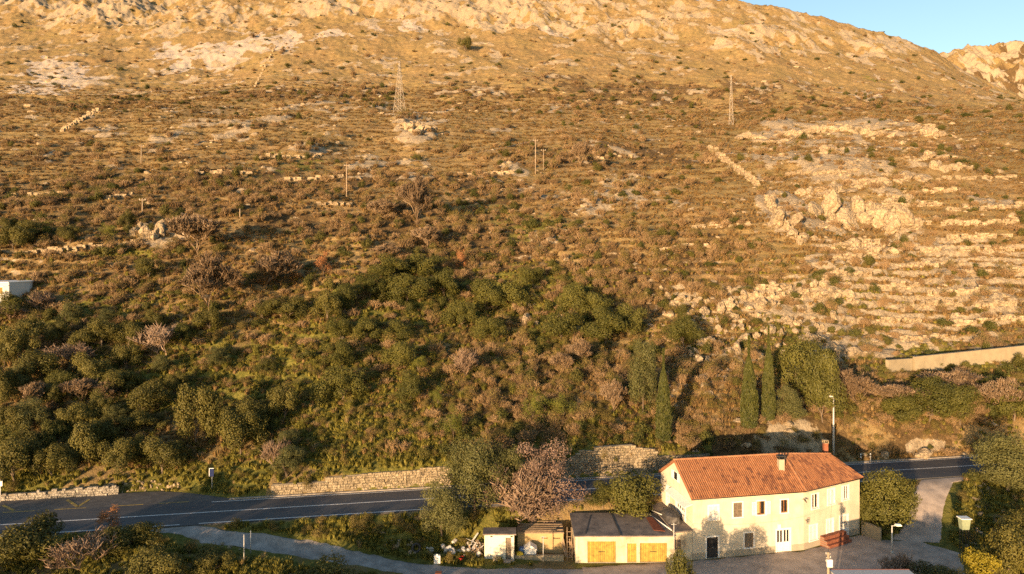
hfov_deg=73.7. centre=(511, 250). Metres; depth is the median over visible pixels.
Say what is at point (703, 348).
green shrub
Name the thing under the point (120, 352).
evergreen tree
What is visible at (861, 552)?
yard
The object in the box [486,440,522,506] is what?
olive tree
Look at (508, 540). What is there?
door
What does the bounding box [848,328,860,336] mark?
green shrub
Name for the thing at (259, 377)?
broom bush
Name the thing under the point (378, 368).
brown shrub
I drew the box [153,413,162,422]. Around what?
heath shrub
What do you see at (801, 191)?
crag rock
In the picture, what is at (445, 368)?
brown shrub
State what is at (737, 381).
green shrub
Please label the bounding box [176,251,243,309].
bare tree
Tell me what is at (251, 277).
green shrub
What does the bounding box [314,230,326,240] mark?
green shrub
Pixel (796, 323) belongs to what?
crag rock
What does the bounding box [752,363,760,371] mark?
green shrub
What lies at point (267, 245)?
brown shrub
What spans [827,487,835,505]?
window
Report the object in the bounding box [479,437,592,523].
blossom tree
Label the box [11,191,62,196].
terrace wall
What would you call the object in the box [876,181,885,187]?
crag rock
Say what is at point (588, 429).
heath shrub
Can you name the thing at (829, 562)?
utility pole
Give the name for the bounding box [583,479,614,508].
laurel bush
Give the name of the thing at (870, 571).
outbuilding
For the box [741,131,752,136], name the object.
crag rock
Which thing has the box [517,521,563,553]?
ochre shed
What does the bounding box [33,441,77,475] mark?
evergreen tree
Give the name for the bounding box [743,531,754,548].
window
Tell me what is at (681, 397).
brown shrub
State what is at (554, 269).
green shrub
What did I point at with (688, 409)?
brown shrub
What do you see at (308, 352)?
green shrub
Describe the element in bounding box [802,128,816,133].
crag rock
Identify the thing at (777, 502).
house
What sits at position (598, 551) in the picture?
garage door
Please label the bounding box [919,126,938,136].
crag rock
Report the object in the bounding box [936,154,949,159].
crag rock
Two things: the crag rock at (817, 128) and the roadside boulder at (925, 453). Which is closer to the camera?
the roadside boulder at (925, 453)
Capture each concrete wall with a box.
[885,358,912,372]
[913,345,1023,371]
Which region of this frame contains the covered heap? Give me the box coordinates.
[661,507,680,523]
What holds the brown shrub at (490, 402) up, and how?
on the hillside
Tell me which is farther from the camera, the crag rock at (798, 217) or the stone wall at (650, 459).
the crag rock at (798, 217)
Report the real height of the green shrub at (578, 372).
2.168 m
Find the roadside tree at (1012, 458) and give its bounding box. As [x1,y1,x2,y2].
[969,431,1023,492]
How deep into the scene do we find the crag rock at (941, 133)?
297.31 m
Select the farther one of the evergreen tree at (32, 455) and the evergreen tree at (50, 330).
the evergreen tree at (50, 330)
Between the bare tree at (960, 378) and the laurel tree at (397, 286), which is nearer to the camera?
the bare tree at (960, 378)
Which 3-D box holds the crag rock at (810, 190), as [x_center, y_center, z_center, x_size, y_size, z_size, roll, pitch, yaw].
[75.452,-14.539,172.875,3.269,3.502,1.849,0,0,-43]
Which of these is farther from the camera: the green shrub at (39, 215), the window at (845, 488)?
the green shrub at (39, 215)
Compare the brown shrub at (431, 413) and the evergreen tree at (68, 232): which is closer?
the brown shrub at (431, 413)
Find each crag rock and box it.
[129,227,139,235]
[138,225,151,236]
[150,232,158,240]
[154,219,166,233]
[157,222,164,236]
[404,123,413,129]
[415,124,424,129]
[521,316,528,323]
[669,300,677,307]
[674,295,685,305]
[693,296,702,302]
[693,338,706,343]
[695,356,702,362]
[699,306,709,314]
[714,324,722,333]
[716,301,724,314]
[723,300,735,309]
[729,313,739,319]
[732,341,741,353]
[734,135,742,139]
[738,323,743,330]
[740,289,747,299]
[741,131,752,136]
[742,333,750,341]
[753,332,760,339]
[754,297,767,309]
[754,312,761,318]
[755,135,767,138]
[763,325,775,335]
[766,140,776,143]
[767,208,786,227]
[768,194,775,202]
[768,280,779,286]
[777,138,790,141]
[779,283,787,287]
[782,316,792,321]
[783,129,796,135]
[784,316,793,324]
[786,229,797,237]
[787,135,796,138]
[790,212,803,225]
[793,320,799,325]
[794,188,805,195]
[796,130,802,136]
[800,233,809,239]
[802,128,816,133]
[805,196,813,200]
[805,332,813,341]
[806,186,813,195]
[808,201,823,217]
[809,280,818,288]
[810,125,820,133]
[811,235,817,240]
[813,322,820,330]
[814,187,826,191]
[814,192,821,196]
[817,335,826,340]
[818,281,828,287]
[819,144,829,151]
[820,125,826,132]
[820,289,829,297]
[821,189,841,212]
[822,190,829,197]
[823,211,836,220]
[824,343,836,349]
[826,125,837,131]
[826,183,837,192]
[827,144,837,150]
[828,287,837,299]
[830,310,836,320]
[833,242,850,247]
[834,292,842,298]
[836,207,859,229]
[839,124,854,133]
[841,289,854,301]
[843,177,859,184]
[845,346,860,355]
[846,129,858,133]
[846,188,857,192]
[847,183,865,188]
[847,238,859,246]
[850,195,865,212]
[850,246,860,251]
[854,211,873,224]
[858,177,870,184]
[858,247,868,252]
[859,128,870,134]
[865,201,876,210]
[865,207,888,227]
[866,210,876,214]
[867,132,877,135]
[869,245,881,256]
[869,246,877,256]
[875,177,890,186]
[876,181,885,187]
[881,197,894,203]
[882,212,900,232]
[884,220,897,233]
[886,132,896,137]
[886,247,899,254]
[890,204,914,227]
[891,194,899,199]
[893,178,902,184]
[899,171,915,181]
[904,193,913,199]
[913,125,920,131]
[915,173,929,182]
[915,217,922,230]
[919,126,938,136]
[920,154,929,159]
[923,150,931,154]
[928,160,938,169]
[929,153,936,158]
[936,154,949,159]
[936,160,941,169]
[939,131,947,135]
[939,165,949,172]
[948,163,960,170]
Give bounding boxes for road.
[0,456,1022,537]
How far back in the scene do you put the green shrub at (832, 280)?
123.67 m
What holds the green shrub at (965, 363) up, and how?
on the hillside
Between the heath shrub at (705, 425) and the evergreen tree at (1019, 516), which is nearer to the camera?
the evergreen tree at (1019, 516)
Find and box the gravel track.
[151,526,582,573]
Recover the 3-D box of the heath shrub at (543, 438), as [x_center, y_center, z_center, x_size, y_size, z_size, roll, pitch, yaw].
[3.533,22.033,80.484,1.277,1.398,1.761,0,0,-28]
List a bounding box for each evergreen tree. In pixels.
[0,216,18,227]
[0,225,35,249]
[0,323,40,359]
[0,331,21,366]
[0,367,20,403]
[0,404,26,438]
[0,434,45,483]
[0,509,67,570]
[12,349,62,375]
[13,312,45,337]
[15,424,58,447]
[16,219,52,239]
[20,437,47,468]
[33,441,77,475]
[36,379,64,403]
[40,317,70,345]
[55,402,99,427]
[56,224,81,243]
[66,328,97,347]
[67,418,110,461]
[69,351,116,381]
[82,316,120,346]
[87,387,115,417]
[90,414,122,440]
[95,437,141,474]
[96,370,134,395]
[107,343,142,367]
[114,320,147,344]
[116,209,137,225]
[117,408,157,430]
[122,542,188,573]
[125,379,174,411]
[133,256,164,276]
[139,434,194,473]
[143,309,171,326]
[163,370,188,393]
[172,381,225,445]
[191,309,224,328]
[201,403,232,430]
[216,409,269,453]
[231,395,275,424]
[254,299,278,319]
[263,294,308,320]
[266,381,300,418]
[295,550,362,573]
[309,288,341,317]
[984,512,1023,573]
[1003,507,1023,537]
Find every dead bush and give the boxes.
[39,525,122,570]
[258,437,290,468]
[877,550,917,570]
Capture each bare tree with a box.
[0,303,25,319]
[18,380,49,406]
[25,288,57,313]
[42,342,97,365]
[55,377,98,403]
[93,379,121,397]
[127,320,180,355]
[162,213,224,255]
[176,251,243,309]
[250,248,303,286]
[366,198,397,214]
[370,242,400,256]
[393,174,434,223]
[410,224,442,246]
[449,349,480,375]
[549,352,573,368]
[566,339,594,359]
[569,141,592,164]
[599,378,627,411]
[825,366,880,407]
[866,383,932,398]
[915,368,985,389]
[973,377,1023,405]
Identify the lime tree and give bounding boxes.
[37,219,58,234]
[98,222,117,235]
[409,356,427,368]
[428,386,442,402]
[442,403,463,440]
[521,387,546,419]
[544,393,576,414]
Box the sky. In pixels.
[718,0,1023,52]
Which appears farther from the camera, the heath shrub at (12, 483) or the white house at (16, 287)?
the white house at (16, 287)
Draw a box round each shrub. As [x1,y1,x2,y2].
[5,480,19,491]
[13,250,28,258]
[19,302,35,315]
[25,309,41,320]
[29,200,41,207]
[33,211,47,221]
[33,409,56,429]
[35,234,53,248]
[40,401,58,410]
[43,307,57,314]
[44,300,61,310]
[51,436,73,450]
[57,297,76,313]
[60,324,78,341]
[63,251,80,260]
[68,264,85,276]
[73,318,86,326]
[88,245,103,255]
[96,260,106,267]
[99,246,113,255]
[101,233,118,249]
[102,298,123,306]
[109,315,125,323]
[111,287,129,299]
[113,397,126,402]
[119,277,137,285]
[122,223,132,231]
[128,269,139,278]
[137,181,151,188]
[151,242,167,254]
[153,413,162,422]
[154,420,169,429]
[159,203,171,215]
[162,234,177,249]
[170,211,180,216]
[175,245,186,253]
[180,293,193,300]
[183,538,198,553]
[188,371,198,381]
[197,351,212,363]
[205,377,213,384]
[207,244,221,257]
[207,299,220,310]
[215,243,226,250]
[215,459,230,467]
[228,517,241,528]
[231,167,240,176]
[237,471,249,477]
[244,294,260,307]
[245,271,257,282]
[245,299,262,308]
[247,318,260,327]
[253,445,263,455]
[256,377,269,387]
[257,242,272,249]
[257,333,274,344]
[260,318,271,324]
[264,422,282,433]
[279,309,292,322]
[294,320,310,327]
[294,348,315,360]
[296,337,313,346]
[301,523,312,529]
[302,477,312,490]
[303,272,315,286]
[308,367,318,374]
[310,528,323,540]
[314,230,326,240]
[315,393,331,405]
[315,515,326,522]
[321,445,330,453]
[322,276,335,291]
[329,439,342,451]
[330,312,345,319]
[335,246,346,257]
[339,454,349,466]
[342,251,353,257]
[345,333,360,347]
[346,307,361,315]
[349,516,359,527]
[355,350,367,358]
[356,405,365,413]
[358,371,381,381]
[358,517,368,530]
[360,238,371,248]
[360,512,374,521]
[362,336,377,344]
[364,347,378,355]
[366,429,384,435]
[369,362,389,372]
[371,317,381,329]
[371,523,383,534]
[374,288,386,301]
[374,441,383,449]
[375,418,388,427]
[376,332,400,347]
[387,421,398,430]
[390,513,402,528]
[393,411,406,418]
[395,297,404,307]
[398,400,412,411]
[399,417,408,423]
[404,302,416,313]
[405,523,417,534]
[409,427,417,435]
[418,445,432,458]
[422,408,441,417]
[424,308,440,325]
[427,335,445,352]
[432,416,450,429]
[434,296,446,306]
[434,429,445,438]
[438,442,454,455]
[441,362,460,375]
[443,291,456,302]
[445,402,455,412]
[445,550,459,563]
[454,280,466,292]
[454,402,468,412]
[455,425,473,442]
[457,347,471,354]
[464,392,471,400]
[467,508,483,520]
[468,416,481,428]
[472,301,485,311]
[473,380,483,386]
[476,347,488,355]
[476,393,497,405]
[480,376,498,385]
[480,428,492,436]
[480,431,496,446]
[482,433,496,454]
[483,389,503,409]
[484,341,499,349]
[485,252,496,260]
[487,386,502,397]
[487,409,501,422]
[490,429,500,441]
[492,414,506,423]
[493,307,509,319]
[493,316,506,326]
[494,407,508,423]
[499,207,508,213]
[500,400,511,407]
[502,435,515,447]
[504,428,517,440]
[506,354,522,367]
[511,303,522,311]
[511,365,531,384]
[511,403,528,414]
[511,420,524,432]
[512,328,532,345]
[512,411,524,419]
[514,365,525,373]
[515,427,538,442]
[516,441,531,455]
[517,315,531,322]
[517,374,537,393]
[521,415,534,422]
[523,342,538,359]
[524,369,535,379]
[525,220,534,230]
[525,358,539,363]
[525,380,541,392]
[525,419,548,429]
[526,372,540,388]
[527,328,534,340]
[529,216,538,228]
[531,408,545,419]
[533,334,547,345]
[534,346,542,356]
[535,416,550,426]
[537,432,548,440]
[540,342,551,350]
[540,426,565,436]
[542,397,550,407]
[544,299,552,310]
[545,411,565,429]
[546,392,563,399]
[546,411,567,421]
[547,259,558,265]
[549,264,561,275]
[549,277,556,282]
[552,218,561,223]
[552,391,570,405]
[552,431,566,440]
[553,376,569,394]
[556,448,567,459]
[558,273,567,281]
[560,366,581,374]
[563,417,572,424]
[564,422,579,435]
[565,330,582,337]
[566,394,575,402]
[567,369,583,377]
[568,301,582,314]
[568,406,582,416]
[569,373,581,382]
[570,359,586,369]
[572,351,586,360]
[572,403,594,419]
[575,419,587,431]
[578,267,586,274]
[578,358,597,371]
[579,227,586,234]
[579,257,594,266]
[580,312,594,322]
[581,401,597,415]
[584,423,594,434]
[589,339,602,351]
[591,351,601,359]
[592,371,606,379]
[593,352,610,365]
[597,357,609,370]
[597,426,607,432]
[601,370,620,385]
[602,288,617,295]
[606,268,622,276]
[608,423,627,433]
[611,366,625,373]
[612,436,623,444]
[613,348,629,353]
[614,351,630,360]
[619,361,631,372]
[630,339,642,349]
[630,432,646,443]
[632,420,652,434]
[634,440,643,446]
[638,403,652,414]
[649,342,659,355]
[650,268,667,281]
[654,327,673,340]
[654,368,660,385]
[656,227,667,234]
[657,297,668,307]
[658,356,671,363]
[665,343,676,356]
[667,273,682,282]
[671,188,681,194]
[671,366,692,383]
[671,409,685,431]
[672,343,689,354]
[674,434,686,444]
[675,354,687,360]
[675,356,694,368]
[675,403,690,416]
[675,405,694,415]
[675,423,691,435]
[676,391,696,399]
[677,303,688,315]
[683,420,694,432]
[684,394,692,402]
[685,370,699,383]
[687,281,700,288]
[689,374,707,385]
[689,382,697,390]
[690,414,706,422]
[697,430,716,444]
[701,341,713,353]
[701,423,710,435]
[702,259,717,266]
[702,359,720,379]
[705,399,715,409]
[709,281,718,289]
[710,299,721,305]
[717,314,732,321]
[719,314,730,325]
[729,432,745,441]
[730,356,743,371]
[730,364,742,380]
[730,377,741,385]
[730,389,738,398]
[733,435,742,447]
[736,285,751,290]
[740,339,750,347]
[740,342,761,359]
[744,276,754,284]
[747,242,756,248]
[749,317,762,325]
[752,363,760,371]
[755,425,766,437]
[757,414,765,423]
[774,374,788,396]
[774,437,796,452]
[784,335,795,342]
[784,411,801,421]
[785,290,801,300]
[808,270,823,280]
[808,401,831,413]
[810,301,826,315]
[811,430,821,440]
[824,298,838,309]
[827,275,839,285]
[831,410,843,419]
[844,403,858,412]
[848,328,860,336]
[852,393,871,411]
[853,365,868,372]
[858,317,872,325]
[859,370,878,378]
[860,337,875,352]
[860,363,872,373]
[862,254,874,265]
[865,326,876,333]
[876,363,888,372]
[876,394,891,404]
[882,335,893,345]
[893,378,906,385]
[899,235,909,242]
[918,400,931,417]
[925,349,934,354]
[930,419,940,430]
[933,317,954,328]
[938,446,962,455]
[944,363,957,370]
[951,366,970,372]
[957,490,968,502]
[959,360,971,368]
[963,325,979,334]
[963,530,978,543]
[970,330,990,347]
[970,396,990,415]
[970,414,988,425]
[976,267,989,277]
[976,472,988,483]
[980,311,998,320]
[980,401,1000,419]
[981,340,990,348]
[982,320,998,330]
[998,361,1023,373]
[1008,501,1022,508]
[1010,352,1023,366]
[1015,300,1023,314]
[1018,360,1023,370]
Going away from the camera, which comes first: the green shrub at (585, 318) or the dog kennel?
the dog kennel
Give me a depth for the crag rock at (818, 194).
169.79 m
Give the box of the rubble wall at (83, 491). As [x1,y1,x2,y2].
[1,485,119,500]
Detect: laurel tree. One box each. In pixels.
[0,290,31,317]
[0,424,26,451]
[38,418,72,448]
[43,368,83,387]
[112,368,145,390]
[128,434,145,455]
[170,322,193,339]
[254,357,276,371]
[306,364,367,398]
[318,339,356,365]
[326,317,356,337]
[330,283,357,309]
[352,272,387,296]
[352,316,382,339]
[366,251,408,277]
[378,340,416,366]
[380,319,416,339]
[384,272,432,300]
[395,253,446,274]
[395,369,425,399]
[427,267,460,296]
[438,299,477,324]
[470,276,506,306]
[470,316,507,338]
[496,276,539,306]
[519,265,544,285]
[537,310,583,337]
[554,281,590,311]
[578,292,616,315]
[579,307,628,342]
[606,471,662,519]
[613,302,649,334]
[659,312,704,346]
[665,546,696,573]
[772,334,829,393]
[803,348,849,422]
[860,465,922,528]
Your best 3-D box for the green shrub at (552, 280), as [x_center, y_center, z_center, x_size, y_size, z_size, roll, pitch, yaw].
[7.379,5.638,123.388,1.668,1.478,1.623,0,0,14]
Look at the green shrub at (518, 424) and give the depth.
81.06 m
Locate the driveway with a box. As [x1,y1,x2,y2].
[893,477,963,542]
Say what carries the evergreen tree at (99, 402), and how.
on the hillside
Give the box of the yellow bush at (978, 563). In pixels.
[958,546,1002,573]
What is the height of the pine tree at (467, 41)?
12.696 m
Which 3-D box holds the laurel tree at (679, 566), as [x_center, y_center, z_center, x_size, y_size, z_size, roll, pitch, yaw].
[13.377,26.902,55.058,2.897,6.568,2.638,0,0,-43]
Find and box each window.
[671,468,679,482]
[707,504,719,520]
[732,501,743,518]
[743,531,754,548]
[752,499,770,515]
[779,498,789,513]
[811,492,819,509]
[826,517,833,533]
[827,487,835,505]
[841,484,849,501]
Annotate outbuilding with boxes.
[830,569,913,573]
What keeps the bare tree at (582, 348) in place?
on the hillside
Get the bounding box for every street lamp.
[829,395,834,454]
[890,523,901,553]
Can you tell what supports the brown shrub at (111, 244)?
on the hillside
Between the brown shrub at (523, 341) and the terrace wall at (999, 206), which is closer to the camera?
the brown shrub at (523, 341)
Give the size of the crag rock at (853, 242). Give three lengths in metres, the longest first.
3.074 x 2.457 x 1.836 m
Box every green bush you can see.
[878,393,921,422]
[891,375,956,421]
[920,376,951,396]
[939,381,980,424]
[975,375,995,393]
[986,380,1023,420]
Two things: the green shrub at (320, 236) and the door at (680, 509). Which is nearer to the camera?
the door at (680, 509)
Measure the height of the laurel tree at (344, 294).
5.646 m
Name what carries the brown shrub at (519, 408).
on the hillside
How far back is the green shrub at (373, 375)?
90.61 m
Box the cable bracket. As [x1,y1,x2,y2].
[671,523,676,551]
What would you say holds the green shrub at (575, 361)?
on the hillside
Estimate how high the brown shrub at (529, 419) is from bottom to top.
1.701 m
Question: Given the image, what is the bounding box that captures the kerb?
[229,455,976,499]
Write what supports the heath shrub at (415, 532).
on the hillside
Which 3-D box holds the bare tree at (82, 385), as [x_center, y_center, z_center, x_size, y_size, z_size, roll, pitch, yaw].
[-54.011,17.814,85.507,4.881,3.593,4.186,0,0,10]
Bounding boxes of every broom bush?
[181,338,188,345]
[209,371,221,382]
[220,359,232,369]
[250,344,260,351]
[254,373,264,380]
[270,418,281,427]
[276,348,287,353]
[290,380,301,389]
[290,409,301,416]
[297,419,307,428]
[309,358,319,366]
[314,363,323,370]
[330,413,340,419]
[343,399,357,408]
[353,394,362,400]
[365,388,373,394]
[389,364,399,372]
[423,421,437,432]
[427,350,435,356]
[432,401,442,408]
[435,332,444,341]
[453,391,466,398]
[488,349,496,356]
[508,383,516,394]
[527,320,534,326]
[585,415,600,426]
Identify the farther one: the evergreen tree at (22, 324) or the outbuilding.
the evergreen tree at (22, 324)
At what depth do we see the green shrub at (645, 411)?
85.88 m
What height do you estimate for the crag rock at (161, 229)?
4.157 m
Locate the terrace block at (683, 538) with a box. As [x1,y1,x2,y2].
[649,502,692,560]
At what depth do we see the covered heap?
66.74 m
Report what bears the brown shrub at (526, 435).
on the hillside
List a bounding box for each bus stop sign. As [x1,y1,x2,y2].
[0,480,2,501]
[209,468,213,476]
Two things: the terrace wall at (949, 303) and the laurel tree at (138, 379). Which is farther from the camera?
the terrace wall at (949, 303)
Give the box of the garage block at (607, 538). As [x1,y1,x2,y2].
[569,513,675,562]
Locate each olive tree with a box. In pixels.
[9,361,34,392]
[10,396,50,430]
[52,302,86,323]
[56,437,85,470]
[95,307,119,323]
[101,402,130,424]
[150,355,168,371]
[204,345,232,364]
[267,444,306,476]
[275,428,300,444]
[417,478,469,537]
[439,436,510,515]
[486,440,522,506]
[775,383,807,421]
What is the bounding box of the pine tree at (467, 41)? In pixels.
[456,36,471,49]
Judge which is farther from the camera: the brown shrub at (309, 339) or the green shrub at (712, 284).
the green shrub at (712, 284)
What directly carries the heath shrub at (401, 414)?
on the hillside
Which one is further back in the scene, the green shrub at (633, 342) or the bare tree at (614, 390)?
the green shrub at (633, 342)
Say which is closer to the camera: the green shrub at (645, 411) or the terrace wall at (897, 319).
the green shrub at (645, 411)
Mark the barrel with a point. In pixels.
(521, 548)
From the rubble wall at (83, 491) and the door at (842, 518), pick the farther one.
the rubble wall at (83, 491)
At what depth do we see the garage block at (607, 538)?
64.56 m
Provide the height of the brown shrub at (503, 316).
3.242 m
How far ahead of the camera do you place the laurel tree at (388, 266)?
117.52 m
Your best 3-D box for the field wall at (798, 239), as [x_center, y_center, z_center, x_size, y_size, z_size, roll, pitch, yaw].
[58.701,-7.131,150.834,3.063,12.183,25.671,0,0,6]
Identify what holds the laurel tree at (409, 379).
on the hillside
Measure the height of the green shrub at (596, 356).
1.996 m
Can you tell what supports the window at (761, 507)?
in the house at (777, 502)
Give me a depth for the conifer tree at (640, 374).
85.46 m
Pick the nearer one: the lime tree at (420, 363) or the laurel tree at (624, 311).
the lime tree at (420, 363)
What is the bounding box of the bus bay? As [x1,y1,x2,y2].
[0,491,228,512]
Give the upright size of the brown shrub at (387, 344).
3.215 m
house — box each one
[0,280,33,301]
[658,439,863,559]
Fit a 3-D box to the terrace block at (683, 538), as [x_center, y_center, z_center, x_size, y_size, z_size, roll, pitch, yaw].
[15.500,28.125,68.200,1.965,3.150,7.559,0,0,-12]
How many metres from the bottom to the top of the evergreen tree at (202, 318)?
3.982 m
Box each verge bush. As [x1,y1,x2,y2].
[99,521,165,554]
[186,542,236,573]
[902,559,949,573]
[937,567,968,573]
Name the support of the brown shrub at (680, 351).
on the hillside
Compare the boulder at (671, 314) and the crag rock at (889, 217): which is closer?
the boulder at (671, 314)
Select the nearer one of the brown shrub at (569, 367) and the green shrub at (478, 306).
the brown shrub at (569, 367)
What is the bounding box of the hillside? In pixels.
[0,0,1023,573]
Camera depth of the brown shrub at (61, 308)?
103.11 m
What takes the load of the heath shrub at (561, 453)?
on the hillside
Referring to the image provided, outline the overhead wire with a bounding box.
[348,140,533,164]
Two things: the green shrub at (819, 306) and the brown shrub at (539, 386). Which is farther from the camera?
the green shrub at (819, 306)
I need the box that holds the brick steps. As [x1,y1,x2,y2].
[820,530,851,548]
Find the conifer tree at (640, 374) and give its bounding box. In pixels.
[627,334,657,412]
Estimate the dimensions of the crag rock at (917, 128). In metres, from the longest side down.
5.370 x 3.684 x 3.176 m
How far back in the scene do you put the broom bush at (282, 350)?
96.55 m
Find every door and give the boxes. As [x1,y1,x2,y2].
[506,538,510,558]
[588,541,615,561]
[627,543,635,561]
[640,543,666,561]
[665,483,669,506]
[675,501,685,521]
[705,535,719,558]
[776,527,790,551]
[809,522,818,542]
[839,513,848,534]
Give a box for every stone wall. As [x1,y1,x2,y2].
[271,466,451,494]
[558,444,709,477]
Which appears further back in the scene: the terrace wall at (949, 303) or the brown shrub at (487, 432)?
the terrace wall at (949, 303)
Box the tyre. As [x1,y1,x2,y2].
[411,543,420,552]
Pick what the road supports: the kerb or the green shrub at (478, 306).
the kerb
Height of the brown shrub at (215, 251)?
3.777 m
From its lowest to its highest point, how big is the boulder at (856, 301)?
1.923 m
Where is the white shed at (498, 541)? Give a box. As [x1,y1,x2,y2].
[483,527,515,562]
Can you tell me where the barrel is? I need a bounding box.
[519,546,524,553]
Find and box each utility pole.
[344,164,349,196]
[535,139,537,173]
[825,552,832,573]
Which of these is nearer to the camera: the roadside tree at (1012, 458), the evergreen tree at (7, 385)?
the roadside tree at (1012, 458)
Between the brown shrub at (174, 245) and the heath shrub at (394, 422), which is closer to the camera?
the heath shrub at (394, 422)
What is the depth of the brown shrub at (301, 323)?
103.21 m
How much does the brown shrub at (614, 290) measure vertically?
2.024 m
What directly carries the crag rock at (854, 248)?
on the hillside
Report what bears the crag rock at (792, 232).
on the hillside
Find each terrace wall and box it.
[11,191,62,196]
[103,192,133,198]
[195,169,252,173]
[253,153,321,158]
[284,174,343,180]
[316,201,352,205]
[457,170,514,175]
[576,154,631,159]
[654,243,708,250]
[691,221,749,228]
[747,291,803,300]
[755,284,769,289]
[785,169,857,175]
[795,289,841,297]
[818,268,872,279]
[830,238,889,249]
[831,250,873,260]
[849,316,921,324]
[872,281,919,289]
[876,201,942,208]
[898,333,956,341]
[899,299,963,311]
[903,187,960,193]
[903,260,963,268]
[919,246,1019,253]
[925,218,1019,225]
[925,285,993,296]
[934,174,1016,180]
[945,201,1023,211]
[945,233,1012,239]
[950,314,1023,325]
[960,266,1023,275]
[974,300,1021,308]
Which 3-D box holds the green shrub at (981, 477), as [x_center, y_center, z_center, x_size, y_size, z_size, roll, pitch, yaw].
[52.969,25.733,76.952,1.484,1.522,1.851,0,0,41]
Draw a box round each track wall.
[22,246,78,254]
[77,239,140,249]
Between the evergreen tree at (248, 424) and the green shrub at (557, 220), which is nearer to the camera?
the evergreen tree at (248, 424)
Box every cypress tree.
[655,348,672,442]
[739,335,758,428]
[761,324,775,421]
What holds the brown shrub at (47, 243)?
on the hillside
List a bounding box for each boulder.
[665,311,674,317]
[732,418,740,423]
[744,442,751,447]
[783,420,793,426]
[783,428,796,438]
[792,328,798,333]
[852,298,860,306]
[869,338,878,342]
[881,451,888,458]
[914,453,920,457]
[915,448,931,458]
[974,257,983,261]
[1001,293,1011,297]
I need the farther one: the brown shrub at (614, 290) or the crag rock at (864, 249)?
the crag rock at (864, 249)
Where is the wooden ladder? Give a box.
[566,527,572,559]
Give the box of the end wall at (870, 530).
[861,521,881,540]
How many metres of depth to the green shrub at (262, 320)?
105.81 m
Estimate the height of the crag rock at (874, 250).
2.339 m
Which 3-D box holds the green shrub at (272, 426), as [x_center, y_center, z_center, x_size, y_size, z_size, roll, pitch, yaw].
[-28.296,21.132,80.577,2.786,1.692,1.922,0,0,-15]
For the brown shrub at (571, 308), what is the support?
on the hillside
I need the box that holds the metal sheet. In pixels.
[646,517,664,530]
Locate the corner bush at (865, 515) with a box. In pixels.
[859,495,877,526]
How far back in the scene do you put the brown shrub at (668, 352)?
103.01 m
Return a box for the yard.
[582,535,963,573]
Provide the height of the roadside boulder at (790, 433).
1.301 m
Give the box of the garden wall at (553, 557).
[515,554,563,561]
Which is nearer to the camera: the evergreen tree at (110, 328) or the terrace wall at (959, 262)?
the evergreen tree at (110, 328)
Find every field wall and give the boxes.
[60,108,99,131]
[254,45,275,86]
[707,145,760,185]
[764,195,803,244]
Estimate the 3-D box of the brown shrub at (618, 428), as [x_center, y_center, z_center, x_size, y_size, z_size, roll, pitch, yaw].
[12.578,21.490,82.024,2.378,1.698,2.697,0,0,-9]
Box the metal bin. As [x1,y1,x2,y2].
[956,516,971,555]
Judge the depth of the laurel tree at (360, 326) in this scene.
100.43 m
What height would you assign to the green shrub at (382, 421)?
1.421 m
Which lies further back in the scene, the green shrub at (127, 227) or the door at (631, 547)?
the green shrub at (127, 227)
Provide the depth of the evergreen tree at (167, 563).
54.67 m
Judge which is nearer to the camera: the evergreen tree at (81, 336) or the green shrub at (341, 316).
the evergreen tree at (81, 336)
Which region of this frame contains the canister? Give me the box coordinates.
[434,554,439,563]
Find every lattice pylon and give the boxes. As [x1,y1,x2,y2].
[393,61,404,112]
[729,75,733,124]
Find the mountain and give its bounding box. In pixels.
[939,40,1023,97]
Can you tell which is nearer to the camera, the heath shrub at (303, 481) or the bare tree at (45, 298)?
the heath shrub at (303, 481)
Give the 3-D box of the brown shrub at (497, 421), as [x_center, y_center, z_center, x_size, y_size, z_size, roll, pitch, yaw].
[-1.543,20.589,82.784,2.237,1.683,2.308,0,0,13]
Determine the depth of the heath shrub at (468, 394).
86.73 m
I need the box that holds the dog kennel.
[523,541,536,553]
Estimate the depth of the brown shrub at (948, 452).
85.80 m
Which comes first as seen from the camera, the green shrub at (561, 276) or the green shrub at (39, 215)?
the green shrub at (561, 276)

